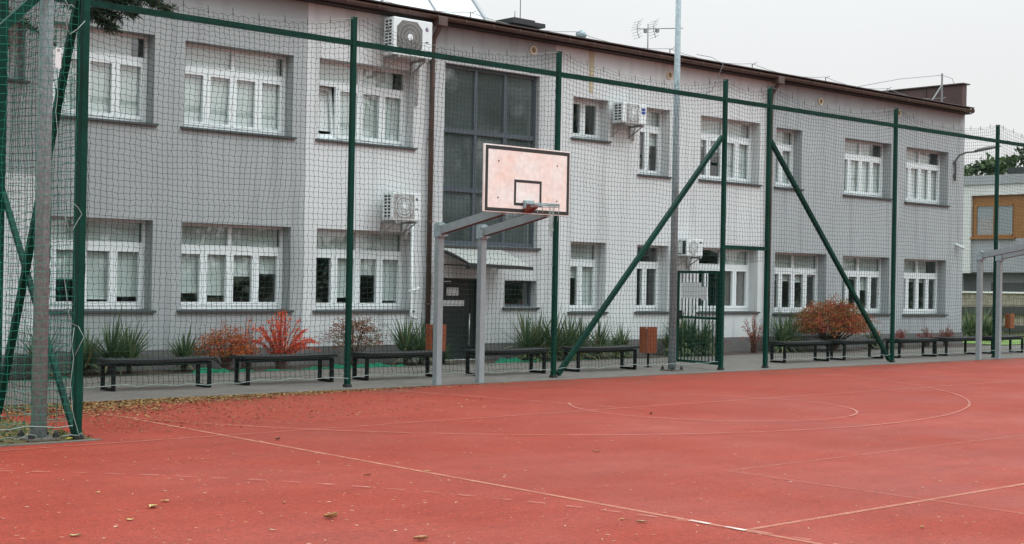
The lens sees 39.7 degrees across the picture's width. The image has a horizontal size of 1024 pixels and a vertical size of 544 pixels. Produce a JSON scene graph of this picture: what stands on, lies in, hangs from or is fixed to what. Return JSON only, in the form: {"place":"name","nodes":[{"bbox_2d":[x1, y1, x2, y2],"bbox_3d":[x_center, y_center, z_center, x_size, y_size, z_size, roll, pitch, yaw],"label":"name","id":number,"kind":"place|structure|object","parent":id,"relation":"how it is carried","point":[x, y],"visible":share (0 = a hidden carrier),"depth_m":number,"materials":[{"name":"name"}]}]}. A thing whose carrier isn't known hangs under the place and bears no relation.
{"place":"outdoors","nodes":[
{"label":"outdoors","id":0,"kind":"place"},
{"bbox_2d":[0,413,94,444],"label":"verge","id":1,"kind":"structure","parent":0,"point":[6,440],"depth_m":14.87,"materials":[{"name":"green plant"}]},
{"bbox_2d":[16,0,60,441],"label":"lamp mast","id":2,"kind":"object","parent":1,"relation":"on","point":[39,324],"visible":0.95,"depth_m":14.57,"materials":[{"name":"metal"}]},
{"bbox_2d":[0,0,89,439],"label":"corner fence","id":3,"kind":"object","parent":1,"relation":"on","point":[73,415],"visible":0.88,"depth_m":14.91,"materials":[{"name":"green metal"}]},
{"bbox_2d":[55,47,60,67],"bbox_3d":[-4.632,-2.186,14.483,0.064,0.210,0.012,1,0,-42],"label":"plastic tag","id":4,"kind":"object","parent":3,"relation":"hanging from","point":[57,57],"visible":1,"depth_m":14.48,"materials":[{"name":"white plastic"}]},
{"bbox_2d":[0,382,649,442],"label":"leaf litter","id":5,"kind":"object","parent":1,"relation":"on","point":[119,403],"visible":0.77,"depth_m":18.57,"materials":[{"name":"brown plant"}]},
{"bbox_2d":[8,0,177,45],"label":"spruce tree","id":6,"kind":"object","parent":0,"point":[113,12],"visible":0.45,"depth_m":22.07,"materials":[{"name":"green plant"}]},
{"bbox_2d":[9,356,615,379],"bbox_3d":[-21.417,1.398,11.002,62.900,0.001,1.070,1,0,-42],"label":"planting bed","id":7,"kind":"object","parent":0,"point":[154,372],"visible":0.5,"depth_m":26.17,"materials":[{"name":"green plant"}]},
{"bbox_2d":[13,326,65,375],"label":"yucca","id":8,"kind":"object","parent":7,"relation":"on","point":[31,351],"visible":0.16,"depth_m":22.67,"materials":[{"name":"green plant"}]},
{"bbox_2d":[60,324,114,375],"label":"yucca","id":9,"kind":"object","parent":7,"relation":"on","point":[88,352],"visible":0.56,"depth_m":23.51,"materials":[{"name":"green plant"}]},
{"bbox_2d":[70,303,167,374],"bbox_3d":[-6.627,1.140,24.106,1.811,1.377,1.526,1,0,-42],"label":"yucca","id":10,"kind":"object","parent":7,"relation":"on","point":[126,342],"visible":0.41,"depth_m":24.02,"materials":[{"name":"green plant"}]},
{"bbox_2d":[161,323,212,372],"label":"yucca","id":11,"kind":"object","parent":7,"relation":"on","point":[180,351],"visible":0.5,"depth_m":24.81,"materials":[{"name":"green plant"}]},
{"bbox_2d":[190,319,263,370],"bbox_3d":[-5.064,1.311,25.368,1.632,0.929,1.197,1,0,-42],"label":"red shrub","id":12,"kind":"object","parent":7,"relation":"on","point":[236,351],"visible":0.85,"depth_m":25.31,"materials":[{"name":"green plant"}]},
{"bbox_2d":[233,316,263,369],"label":"red shrub","id":13,"kind":"object","parent":7,"relation":"on","point":[243,366],"visible":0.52,"depth_m":25.75,"materials":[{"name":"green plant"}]},
{"bbox_2d":[249,310,320,368],"bbox_3d":[-4.154,1.219,26.254,1.405,1.145,0.902,1,0,-42],"label":"red shrub","id":14,"kind":"object","parent":7,"relation":"on","point":[299,345],"visible":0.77,"depth_m":26.11,"materials":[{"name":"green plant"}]},
{"bbox_2d":[320,309,392,364],"bbox_3d":[-3.000,1.244,27.349,1.647,1.154,1.194,1,0,-42],"label":"red shrub","id":15,"kind":"object","parent":7,"relation":"on","point":[357,326],"visible":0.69,"depth_m":27.26,"materials":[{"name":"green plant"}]},
{"bbox_2d":[372,314,452,364],"bbox_3d":[-1.946,1.355,28.157,1.783,1.196,1.464,1,0,-42],"label":"yucca","id":16,"kind":"object","parent":7,"relation":"on","point":[410,339],"visible":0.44,"depth_m":28.05,"materials":[{"name":"green plant"}]},
{"bbox_2d":[431,343,458,363],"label":"yucca","id":17,"kind":"object","parent":7,"relation":"on","point":[443,358],"visible":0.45,"depth_m":28.51,"materials":[{"name":"green plant"}]},
{"bbox_2d":[496,298,583,362],"bbox_3d":[0.551,1.311,30.355,2.523,1.595,1.766,1,0,-42],"label":"yucca","id":18,"kind":"object","parent":7,"relation":"on","point":[540,336],"visible":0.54,"depth_m":30.22,"materials":[{"name":"green plant"}]},
{"bbox_2d":[547,310,604,359],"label":"yucca","id":19,"kind":"object","parent":7,"relation":"on","point":[572,333],"visible":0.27,"depth_m":31.01,"materials":[{"name":"green plant"}]},
{"bbox_2d":[584,316,619,359],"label":"yucca","id":20,"kind":"object","parent":7,"relation":"on","point":[603,342],"visible":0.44,"depth_m":31.62,"materials":[{"name":"green plant"}]},
{"bbox_2d":[0,358,1023,543],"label":"court","id":21,"kind":"object","parent":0,"point":[940,455],"visible":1,"depth_m":13.32,"materials":[{"name":"red rubber"}]},
{"bbox_2d":[323,512,336,517],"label":"dry leaf","id":22,"kind":"object","parent":21,"relation":"on","point":[332,515],"visible":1,"depth_m":10.19,"materials":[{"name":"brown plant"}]},
{"bbox_2d":[413,535,427,539],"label":"dry leaf","id":23,"kind":"object","parent":21,"relation":"on","point":[419,537],"visible":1,"depth_m":9.42,"materials":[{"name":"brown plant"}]},
{"bbox_2d":[102,413,820,543],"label":"court line","id":24,"kind":"object","parent":21,"relation":"on","point":[503,486],"visible":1,"depth_m":11.86,"materials":[{"name":"white paint"}]},
{"bbox_2d":[0,397,1022,543],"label":"needle litter","id":25,"kind":"object","parent":21,"relation":"on","point":[492,485],"visible":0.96,"depth_m":11.96,"materials":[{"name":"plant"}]},
{"bbox_2d":[58,378,969,434],"bbox_3d":[2.097,1.874,20.625,15.546,0.001,7.639,1,0,-42],"label":"court line","id":26,"kind":"object","parent":21,"relation":"on","point":[625,434],"visible":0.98,"depth_m":17.73,"materials":[{"name":"white paint"}]},
{"bbox_2d":[753,483,1023,529],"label":"court line","id":27,"kind":"object","parent":21,"relation":"on","point":[885,507],"visible":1,"depth_m":11.15,"materials":[{"name":"white paint"}]},
{"bbox_2d":[4,343,1023,437],"bbox_3d":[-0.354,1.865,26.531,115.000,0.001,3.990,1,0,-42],"label":"path","id":28,"kind":"structure","parent":0,"point":[743,362],"depth_m":25.34,"materials":[{"name":"concrete"}]},
{"bbox_2d":[97,356,215,390],"bbox_3d":[-5.321,1.516,21.263,1.720,0.458,0.440,1,0,-41],"label":"bench","id":29,"kind":"object","parent":28,"relation":"on","point":[159,361],"visible":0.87,"depth_m":21.05,"materials":[{"name":"black wood"}]},
{"bbox_2d":[231,353,337,384],"bbox_3d":[-3.652,1.554,22.816,1.720,0.458,0.440,1,0,-41],"label":"bench","id":30,"kind":"object","parent":28,"relation":"on","point":[282,358],"visible":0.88,"depth_m":22.62,"materials":[{"name":"black metal"}]},
{"bbox_2d":[48,357,590,378],"bbox_3d":[-2.909,1.765,26.890,12.477,0.105,0.040,1,0,-42],"label":"edging film","id":31,"kind":"object","parent":28,"relation":"on","point":[377,364],"visible":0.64,"depth_m":26.58,"materials":[{"name":"green plastic"}]},
{"bbox_2d":[351,350,444,380],"bbox_3d":[-1.954,1.592,24.323,1.720,0.458,0.440,1,0,-42],"label":"bench","id":32,"kind":"object","parent":28,"relation":"on","point":[426,354],"visible":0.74,"depth_m":23.93,"materials":[{"name":"black wood"}]},
{"bbox_2d":[426,324,445,368],"bbox_3d":[-1.395,1.365,25.922,0.315,0.823,0.202,1,0,-42],"label":"litter bin","id":33,"kind":"object","parent":28,"relation":"on","point":[429,331],"visible":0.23,"depth_m":25.85,"materials":[{"name":"orange wood"}]},
{"bbox_2d":[1,0,974,377],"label":"school building","id":34,"kind":"structure","parent":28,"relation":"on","point":[467,26],"depth_m":29.72,"materials":[{"name":"paint"}]},
{"bbox_2d":[7,24,30,82],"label":"window","id":35,"kind":"structure","parent":34,"relation":"in","point":[10,78],"depth_m":23.03,"materials":[{"name":"white glass"}]},
{"bbox_2d":[49,216,156,312],"bbox_3d":[-7.371,-0.120,24.520,2.490,1.640,0.452,1,0,-42],"label":"window","id":36,"kind":"structure","parent":34,"relation":"in","point":[129,241],"depth_m":24.96,"materials":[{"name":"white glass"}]},
{"bbox_2d":[52,24,158,125],"bbox_3d":[-7.322,-3.419,24.526,2.460,1.620,0.452,1,0,-42],"label":"window","id":37,"kind":"structure","parent":34,"relation":"in","point":[100,51],"depth_m":24.97,"materials":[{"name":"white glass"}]},
{"bbox_2d":[177,223,293,312],"bbox_3d":[-5.211,-0.066,26.462,2.460,1.630,0.452,1,0,-42],"label":"window","id":38,"kind":"structure","parent":34,"relation":"in","point":[219,252],"depth_m":26.54,"materials":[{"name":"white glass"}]},
{"bbox_2d":[180,43,296,138],"bbox_3d":[-5.154,-3.360,26.474,2.450,1.600,0.452,1,0,-42],"label":"window","id":39,"kind":"structure","parent":34,"relation":"in","point":[279,121],"depth_m":26.58,"materials":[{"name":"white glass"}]},
{"bbox_2d":[312,229,414,312],"bbox_3d":[-3.043,-0.012,28.410,2.470,1.640,0.452,1,0,-42],"label":"window","id":40,"kind":"structure","parent":34,"relation":"in","point":[340,264],"depth_m":28.69,"materials":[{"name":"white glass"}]},
{"bbox_2d":[315,60,417,149],"bbox_3d":[-3.031,-3.332,28.465,2.470,1.620,0.576,1,0,-42],"label":"window","id":41,"kind":"structure","parent":34,"relation":"in","point":[328,120],"depth_m":28.63,"materials":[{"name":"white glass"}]},
{"bbox_2d":[380,192,420,238],"bbox_3d":[-2.245,-1.130,28.536,0.791,0.915,0.528,1,0,-42],"label":"air conditioner","id":42,"kind":"object","parent":34,"relation":"attached to","point":[399,196],"visible":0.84,"depth_m":28.30,"materials":[{"name":"white metal"}]},
{"bbox_2d":[383,16,431,105],"bbox_3d":[-2.125,-4.239,28.607,1.061,1.652,0.528,1,0,-42],"label":"air conditioner","id":43,"kind":"object","parent":34,"relation":"attached to","point":[416,30],"visible":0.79,"depth_m":28.38,"materials":[{"name":"white metal"}]},
{"bbox_2d":[443,278,476,358],"bbox_3d":[-1.163,0.990,30.087,1.080,1.720,0.144,1,0,-42],"label":"door","id":44,"kind":"structure","parent":34,"relation":"in","point":[467,328],"depth_m":30.15,"materials":[{"name":"black metal"}]},
{"bbox_2d":[443,64,539,249],"bbox_3d":[-0.461,-2.430,30.580,2.830,3.850,0.270,1,0,-42],"label":"stair window","id":45,"kind":"structure","parent":34,"relation":"in","point":[456,172],"depth_m":30.45,"materials":[{"name":"glass"}]},
{"bbox_2d":[502,280,539,308],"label":"window","id":46,"kind":"structure","parent":34,"relation":"in","point":[528,305],"depth_m":31.35,"materials":[{"name":"glass"}]},
{"bbox_2d":[577,30,586,37],"bbox_3d":[1.706,-5.581,35.078,0.273,0.792,0.280,1,0,-42],"label":"roof vent","id":47,"kind":"object","parent":34,"relation":"on","point":[581,35],"visible":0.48,"depth_m":34.97,"materials":[{"name":"metal"}]},
{"bbox_2d":[567,242,608,313],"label":"window","id":48,"kind":"structure","parent":34,"relation":"in","point":[583,286],"depth_m":32.87,"materials":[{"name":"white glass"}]},
{"bbox_2d":[570,98,611,142],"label":"window","id":49,"kind":"structure","parent":34,"relation":"in","point":[587,137],"depth_m":32.74,"materials":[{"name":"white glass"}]},
{"bbox_2d":[611,101,646,140],"bbox_3d":[2.725,-3.498,33.007,0.881,0.835,0.478,1,0,-42],"label":"air conditioner","id":50,"kind":"object","parent":34,"relation":"attached to","point":[641,113],"visible":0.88,"depth_m":32.79,"materials":[{"name":"white metal"}]},
{"bbox_2d":[634,245,668,313],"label":"window","id":51,"kind":"structure","parent":34,"relation":"in","point":[642,303],"depth_m":34.21,"materials":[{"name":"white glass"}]},
{"bbox_2d":[637,109,671,177],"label":"window","id":52,"kind":"structure","parent":34,"relation":"in","point":[652,121],"depth_m":34.36,"materials":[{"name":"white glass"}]},
{"bbox_2d":[631,20,682,47],"bbox_3d":[3.838,-5.850,36.990,1.826,1.425,0.323,1,0,-42],"label":"antenna","id":53,"kind":"object","parent":34,"relation":"on","point":[646,30],"visible":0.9,"depth_m":36.69,"materials":[{"name":"metal"}]},
{"bbox_2d":[677,239,702,270],"bbox_3d":[4.291,-0.412,34.451,0.679,0.774,0.478,1,0,-42],"label":"air conditioner","id":54,"kind":"object","parent":34,"relation":"attached to","point":[687,243],"visible":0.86,"depth_m":34.24,"materials":[{"name":"white metal"}]},
{"bbox_2d":[696,248,759,313],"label":"window","id":55,"kind":"structure","parent":34,"relation":"in","point":[736,273],"depth_m":36.42,"materials":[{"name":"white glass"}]},
{"bbox_2d":[698,117,762,185],"bbox_3d":[5.419,-3.047,35.978,2.470,1.630,0.452,1,0,-42],"label":"window","id":56,"kind":"structure","parent":34,"relation":"in","point":[705,141],"depth_m":36.39,"materials":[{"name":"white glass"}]},
{"bbox_2d":[774,129,804,190],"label":"window","id":57,"kind":"structure","parent":34,"relation":"in","point":[780,184],"depth_m":37.89,"materials":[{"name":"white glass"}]},
{"bbox_2d":[772,253,817,314],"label":"window","id":58,"kind":"structure","parent":34,"relation":"in","point":[793,264],"depth_m":38.08,"materials":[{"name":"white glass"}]},
{"bbox_2d":[843,256,888,314],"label":"window","id":59,"kind":"structure","parent":34,"relation":"in","point":[857,260],"depth_m":40.39,"materials":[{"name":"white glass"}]},
{"bbox_2d":[843,140,891,199],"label":"window","id":60,"kind":"structure","parent":34,"relation":"in","point":[868,178],"depth_m":40.17,"materials":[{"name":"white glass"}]},
{"bbox_2d":[902,259,947,315],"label":"window","id":61,"kind":"structure","parent":34,"relation":"in","point":[907,271],"depth_m":42.13,"materials":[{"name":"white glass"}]},
{"bbox_2d":[904,148,950,206],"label":"window","id":62,"kind":"structure","parent":34,"relation":"in","point":[929,197],"depth_m":42.30,"materials":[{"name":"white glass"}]},
{"bbox_2d":[953,145,1000,180],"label":"wall lamp","id":63,"kind":"object","parent":34,"relation":"attached to","point":[974,151],"visible":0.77,"depth_m":42.70,"materials":[{"name":"grey metal"}]},
{"bbox_2d":[463,347,548,375],"bbox_3d":[-0.101,1.633,25.911,1.720,0.458,0.440,1,0,-42],"label":"bench","id":64,"kind":"object","parent":28,"relation":"on","point":[492,352],"visible":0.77,"depth_m":25.89,"materials":[{"name":"black wood"}]},
{"bbox_2d":[0,357,1023,446],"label":"kerb","id":65,"kind":"structure","parent":28,"relation":"on","point":[464,384],"depth_m":23.39,"materials":[{"name":"concrete"}]},
{"bbox_2d":[432,143,569,384],"bbox_3d":[-0.125,-0.044,22.479,1.810,3.795,2.301,1,0,-42],"label":"basketball hoop","id":66,"kind":"object","parent":65,"relation":"on","point":[533,184],"visible":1,"depth_m":22.41,"materials":[{"name":"metal"}]},
{"bbox_2d":[975,244,1023,359],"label":"basketball hoop","id":67,"kind":"object","parent":65,"relation":"on","point":[1001,255],"visible":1,"depth_m":34.15,"materials":[{"name":"metal"}]},
{"bbox_2d":[2,0,1023,399],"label":"sports fence","id":68,"kind":"object","parent":28,"relation":"on","point":[352,42],"visible":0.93,"depth_m":24.98,"materials":[{"name":"green metal"}]},
{"bbox_2d":[676,271,719,364],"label":"fence gate","id":69,"kind":"structure","parent":68,"relation":"attached to","point":[695,296],"depth_m":28.85,"materials":[{"name":"green metal"}]},
{"bbox_2d":[561,345,639,371],"bbox_3d":[1.722,1.674,27.547,1.720,0.458,0.440,1,0,-42],"label":"bench","id":70,"kind":"object","parent":28,"relation":"on","point":[598,348],"visible":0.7,"depth_m":27.45,"materials":[{"name":"black metal"}]},
{"bbox_2d":[639,327,656,366],"bbox_3d":[2.757,1.520,28.780,0.315,0.823,0.202,1,0,-42],"label":"litter bin","id":71,"kind":"object","parent":28,"relation":"on","point":[652,340],"visible":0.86,"depth_m":28.70,"materials":[{"name":"orange wood"}]},
{"bbox_2d":[660,0,683,370],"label":"lamp mast","id":72,"kind":"object","parent":28,"relation":"on","point":[673,281],"visible":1,"depth_m":27.81,"materials":[{"name":"metal"}]},
{"bbox_2d":[768,340,831,362],"bbox_3d":[6.464,1.781,31.814,1.720,0.458,0.440,1,0,-41],"label":"bench","id":73,"kind":"object","parent":28,"relation":"on","point":[815,343],"visible":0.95,"depth_m":31.66,"materials":[{"name":"black metal"}]},
{"bbox_2d":[828,339,885,359],"bbox_3d":[8.116,1.818,33.356,1.720,0.458,0.440,1,0,-43],"label":"bench","id":74,"kind":"object","parent":28,"relation":"on","point":[855,342],"visible":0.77,"depth_m":32.95,"materials":[{"name":"black metal"}]},
{"bbox_2d":[884,337,938,357],"bbox_3d":[9.806,1.856,34.826,1.720,0.458,0.440,1,0,-41],"label":"bench","id":75,"kind":"object","parent":28,"relation":"on","point":[906,340],"visible":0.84,"depth_m":34.78,"materials":[{"name":"black metal"}]},
{"bbox_2d":[931,336,975,355],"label":"bench","id":76,"kind":"object","parent":28,"relation":"on","point":[951,339],"visible":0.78,"depth_m":35.90,"materials":[{"name":"black metal"}]},
{"bbox_2d":[964,153,1002,175],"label":"tree","id":77,"kind":"object","parent":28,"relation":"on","point":[969,172],"visible":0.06,"depth_m":92.07,"materials":[{"name":"green plant"}]},
{"bbox_2d":[980,154,1010,174],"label":"tree","id":78,"kind":"object","parent":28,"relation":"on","point":[1001,169],"visible":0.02,"depth_m":97.21,"materials":[{"name":"green plant"}]},
{"bbox_2d":[982,335,1023,353],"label":"bench","id":79,"kind":"object","parent":28,"relation":"on","point":[1009,338],"visible":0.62,"depth_m":37.94,"materials":[{"name":"black metal"}]},
{"bbox_2d":[999,146,1023,172],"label":"tree","id":80,"kind":"object","parent":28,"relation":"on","point":[1013,161],"visible":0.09,"depth_m":90.11,"materials":[{"name":"green plant"}]},
{"bbox_2d":[589,353,696,357],"bbox_3d":[3.174,1.953,33.151,3.300,0.001,1.000,1,0,-42],"label":"planting bed","id":81,"kind":"object","parent":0,"point":[645,355],"visible":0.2,"depth_m":33.02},
{"bbox_2d":[606,322,633,358],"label":"yucca","id":82,"kind":"object","parent":81,"relation":"on","point":[621,336],"visible":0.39,"depth_m":32.12,"materials":[{"name":"green plant"}]},
{"bbox_2d":[657,328,687,356],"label":"yucca","id":83,"kind":"object","parent":81,"relation":"on","point":[665,343],"visible":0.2,"depth_m":33.40,"materials":[{"name":"green plant"}]},
{"bbox_2d":[656,306,736,355],"bbox_3d":[4.260,1.444,33.802,2.262,1.488,1.724,1,0,-42],"label":"yucca","id":84,"kind":"object","parent":81,"relation":"on","point":[693,328],"visible":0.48,"depth_m":33.56,"materials":[{"name":"green plant"}]},
{"bbox_2d":[476,0,1023,175],"label":"sky","id":85,"kind":"structure","parent":0,"point":[979,44],"materials":[{"name":"white"}]},
{"bbox_2d":[688,344,988,354],"bbox_3d":[9.258,2.089,38.572,13.000,0.001,1.070,1,0,-42],"label":"planting bed","id":86,"kind":"object","parent":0,"point":[799,350],"visible":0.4,"depth_m":37.88,"materials":[{"name":"green plant"}]},
{"bbox_2d":[740,309,762,352],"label":"red shrub","id":87,"kind":"object","parent":86,"relation":"on","point":[754,344],"visible":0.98,"depth_m":35.40,"materials":[{"name":"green plant"}]},
{"bbox_2d":[759,306,821,352],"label":"yucca","id":88,"kind":"object","parent":86,"relation":"on","point":[786,333],"visible":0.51,"depth_m":36.22,"materials":[{"name":"green plant"}]},
{"bbox_2d":[790,292,883,350],"bbox_3d":[8.298,1.298,37.220,3.018,1.559,2.260,1,0,-42],"label":"red shrub","id":89,"kind":"object","parent":86,"relation":"on","point":[838,311],"visible":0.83,"depth_m":36.80,"materials":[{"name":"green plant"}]},
{"bbox_2d":[860,325,885,349],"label":"yucca","id":90,"kind":"object","parent":86,"relation":"on","point":[871,337],"visible":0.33,"depth_m":38.96,"materials":[{"name":"green plant"}]},
{"bbox_2d":[895,328,906,347],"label":"red shrub","id":91,"kind":"object","parent":86,"relation":"on","point":[902,333],"visible":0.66,"depth_m":39.98,"materials":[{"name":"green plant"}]},
{"bbox_2d":[918,326,934,346],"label":"red shrub","id":92,"kind":"object","parent":86,"relation":"on","point":[929,334],"visible":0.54,"depth_m":40.83,"materials":[{"name":"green plant"}]},
{"bbox_2d":[935,326,955,345],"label":"red shrub","id":93,"kind":"object","parent":86,"relation":"on","point":[947,329],"visible":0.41,"depth_m":41.59,"materials":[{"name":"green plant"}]},
{"bbox_2d":[962,167,1023,305],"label":"house","id":94,"kind":"structure","parent":0,"point":[967,273],"depth_m":65.45,"materials":[{"name":"grey paint"}]},
{"bbox_2d":[970,203,1014,238],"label":"window","id":95,"kind":"structure","parent":94,"relation":"in","point":[982,207],"depth_m":65.41,"materials":[{"name":"grey glass"}]},
{"bbox_2d":[964,274,1023,293],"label":"basement window","id":96,"kind":"structure","parent":94,"relation":"in","point":[967,277],"depth_m":65.82,"materials":[{"name":"black glass"}]},
{"bbox_2d":[963,335,1023,344],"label":"lawn","id":97,"kind":"structure","parent":0,"point":[1003,343],"depth_m":45.39,"materials":[{"name":"green plant"}]},
{"bbox_2d":[961,302,1002,336],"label":"yucca","id":98,"kind":"object","parent":97,"relation":"on","point":[969,327],"visible":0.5,"depth_m":46.47,"materials":[{"name":"green plant"}]},
{"bbox_2d":[961,291,1023,335],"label":"boundary wall","id":99,"kind":"structure","parent":97,"relation":"on","point":[970,305],"depth_m":51.74,"materials":[{"name":"concrete"}]},
{"bbox_2d":[982,312,1008,340],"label":"yucca","id":100,"kind":"object","parent":97,"relation":"on","point":[990,329],"visible":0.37,"depth_m":46.43,"materials":[{"name":"green plant"}]},
{"bbox_2d":[1005,313,1014,334],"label":"litter bin","id":101,"kind":"object","parent":97,"relation":"on","point":[1008,324],"visible":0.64,"depth_m":50.97,"materials":[{"name":"orange wood"}]}
]}

